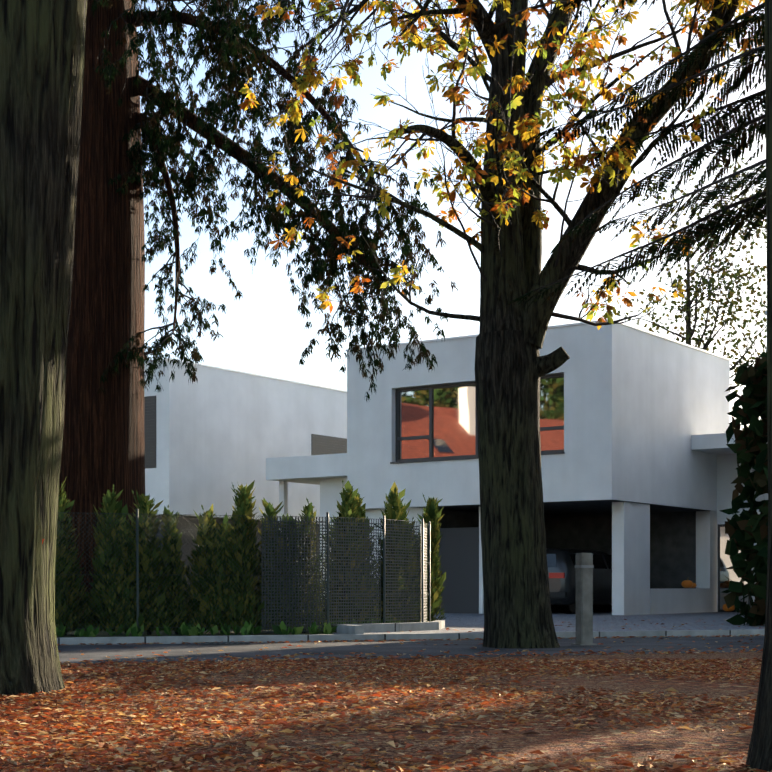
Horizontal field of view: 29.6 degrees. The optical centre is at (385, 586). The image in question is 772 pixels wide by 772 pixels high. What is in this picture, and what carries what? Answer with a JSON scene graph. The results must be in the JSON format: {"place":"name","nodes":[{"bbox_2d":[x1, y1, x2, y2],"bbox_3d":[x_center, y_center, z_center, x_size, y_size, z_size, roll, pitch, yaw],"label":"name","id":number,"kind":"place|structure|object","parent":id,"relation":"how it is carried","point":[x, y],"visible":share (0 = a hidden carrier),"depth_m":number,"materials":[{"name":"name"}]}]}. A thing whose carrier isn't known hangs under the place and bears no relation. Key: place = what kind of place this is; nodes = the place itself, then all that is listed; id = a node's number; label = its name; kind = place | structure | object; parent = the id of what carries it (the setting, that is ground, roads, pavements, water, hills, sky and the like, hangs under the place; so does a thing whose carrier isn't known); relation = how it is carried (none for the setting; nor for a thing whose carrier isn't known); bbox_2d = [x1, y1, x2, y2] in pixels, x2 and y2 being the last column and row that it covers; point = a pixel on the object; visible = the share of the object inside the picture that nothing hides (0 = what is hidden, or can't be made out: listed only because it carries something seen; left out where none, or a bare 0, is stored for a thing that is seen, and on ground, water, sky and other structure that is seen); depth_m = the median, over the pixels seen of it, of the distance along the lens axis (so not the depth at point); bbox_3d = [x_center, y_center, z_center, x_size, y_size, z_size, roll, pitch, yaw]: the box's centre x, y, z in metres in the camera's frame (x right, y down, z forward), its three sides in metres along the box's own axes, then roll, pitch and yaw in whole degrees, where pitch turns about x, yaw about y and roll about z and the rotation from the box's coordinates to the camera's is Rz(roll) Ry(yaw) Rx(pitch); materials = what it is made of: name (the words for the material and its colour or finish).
{"place":"outdoors","nodes":[
{"label":"outdoors","id":0,"kind":"place"},
{"bbox_2d":[56,613,334,637],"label":"garden ground","id":1,"kind":"structure","parent":0,"point":[103,633],"depth_m":18.38,"materials":[{"name":"green plant"}]},
{"bbox_2d":[55,509,429,635],"bbox_3d":[-6.909,-0.175,16.696,17.542,1.563,1.609,0,0,-26],"label":"chainlink fence","id":2,"kind":"object","parent":1,"relation":"on","point":[384,560],"visible":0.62,"depth_m":18.75,"materials":[{"name":"grey metal"}]},
{"bbox_2d":[55,477,445,636],"bbox_3d":[-6.261,-0.457,16.933,17.710,2.131,3.201,0,0,-29],"label":"thuja hedge","id":3,"kind":"object","parent":1,"relation":"on","point":[351,507],"visible":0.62,"depth_m":18.53,"materials":[{"name":"green plant"}]},
{"bbox_2d":[59,0,457,628],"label":"sequoia tree","id":4,"kind":"object","parent":1,"relation":"on","point":[109,352],"visible":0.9,"depth_m":21.10,"materials":[{"name":"brown plant"}]},
{"bbox_2d":[720,352,767,625],"bbox_3d":[10.186,-1.720,23.847,10.325,4.905,1.572,0,0,-20],"label":"tall hedge","id":5,"kind":"object","parent":1,"relation":"on","point":[746,530],"visible":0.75,"depth_m":22.36,"materials":[{"name":"green plant"}]},
{"bbox_2d":[144,358,346,605],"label":"house","id":6,"kind":"structure","parent":0,"point":[213,434],"depth_m":36.82,"materials":[{"name":"white paint"}]},
{"bbox_2d":[0,652,762,771],"bbox_3d":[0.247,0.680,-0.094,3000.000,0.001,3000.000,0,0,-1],"label":"ground","id":7,"kind":"structure","parent":0,"point":[669,744],"depth_m":7.33,"materials":[{"name":"brown plant"}]},
{"bbox_2d":[0,0,86,697],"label":"tree trunk","id":8,"kind":"object","parent":7,"relation":"on","point":[42,48],"visible":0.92,"depth_m":9.15,"materials":[{"name":"brown plant"}]},
{"bbox_2d":[0,619,771,771],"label":"fallen leaves","id":9,"kind":"object","parent":7,"relation":"on","point":[19,739],"visible":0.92,"depth_m":7.88,"materials":[{"name":"brown plant"}]},
{"bbox_2d":[57,620,764,644],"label":"kerb","id":10,"kind":"structure","parent":7,"relation":"on","point":[349,632],"depth_m":18.34,"materials":[{"name":"concrete"}]},
{"bbox_2d":[214,0,764,648],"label":"chestnut tree","id":11,"kind":"object","parent":7,"relation":"on","point":[512,364],"visible":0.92,"depth_m":16.09,"materials":[{"name":"brown plant"}]},
{"bbox_2d":[505,0,765,306],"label":"fir tree","id":12,"kind":"object","parent":7,"relation":"on","point":[726,133],"visible":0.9,"depth_m":14.51,"materials":[{"name":"green plant"}]},
{"bbox_2d":[745,0,771,771],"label":"tree trunk","id":13,"kind":"object","parent":7,"relation":"on","point":[759,755],"visible":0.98,"depth_m":5.42,"materials":[{"name":"brown plant"}]},
{"bbox_2d":[58,636,763,663],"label":"road","id":14,"kind":"structure","parent":0,"point":[130,652],"depth_m":15.76,"materials":[{"name":"grey asphalt"}]},
{"bbox_2d":[201,642,249,644],"bbox_3d":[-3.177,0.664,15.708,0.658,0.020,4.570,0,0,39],"label":"road gully and cover","id":15,"kind":"object","parent":14,"relation":"on","point":[220,643],"visible":0.98,"depth_m":17.07,"materials":[{"name":"grey metal"}]},
{"bbox_2d":[571,553,596,644],"bbox_3d":[2.302,0.145,16.999,0.220,1.070,0.220,0,0,-21],"label":"concrete bollard","id":16,"kind":"object","parent":14,"relation":"on","point":[584,566],"visible":0.96,"depth_m":16.93,"materials":[{"name":"concrete"}]},
{"bbox_2d":[135,0,766,429],"label":"sky","id":17,"kind":"structure","parent":0,"point":[263,332],"materials":[{"name":"white"}]},
{"bbox_2d":[333,610,764,633],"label":"forecourt paving","id":18,"kind":"structure","parent":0,"point":[456,622],"depth_m":24.34,"materials":[{"name":"grey concrete"}]},
{"bbox_2d":[266,319,767,614],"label":"house","id":19,"kind":"structure","parent":18,"relation":"on","point":[639,466],"depth_m":32.65,"materials":[{"name":"white paint"}]},
{"bbox_2d":[681,577,692,587],"bbox_3d":[6.923,-0.098,33.620,0.258,0.245,0.258,0,0,21],"label":"pumpkin","id":20,"kind":"object","parent":19,"relation":"on","point":[687,583],"visible":1,"depth_m":33.53,"materials":[{"name":"orange"}]},
{"bbox_2d":[546,548,611,613],"bbox_3d":[4.385,-0.132,33.751,2.200,1.455,4.280,0,0,35],"label":"car","id":21,"kind":"object","parent":18,"relation":"on","point":[561,563],"visible":0.35,"depth_m":31.88,"materials":[{"name":"grey paint"}]},
{"bbox_2d":[616,135,766,430],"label":"tree","id":22,"kind":"object","parent":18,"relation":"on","point":[708,283],"visible":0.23,"depth_m":49.14,"materials":[{"name":"green plant"}]},
{"bbox_2d":[722,604,734,610],"bbox_3d":[8.023,0.447,34.257,0.278,0.264,0.278,0,0,-23],"label":"pumpkin","id":23,"kind":"object","parent":18,"relation":"on","point":[725,608],"visible":0.75,"depth_m":34.16,"materials":[{"name":"orange"}]},
{"bbox_2d":[691,170,766,426],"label":"tree","id":24,"kind":"object","parent":18,"relation":"on","point":[745,312],"visible":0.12,"depth_m":57.30,"materials":[{"name":"green plant"}]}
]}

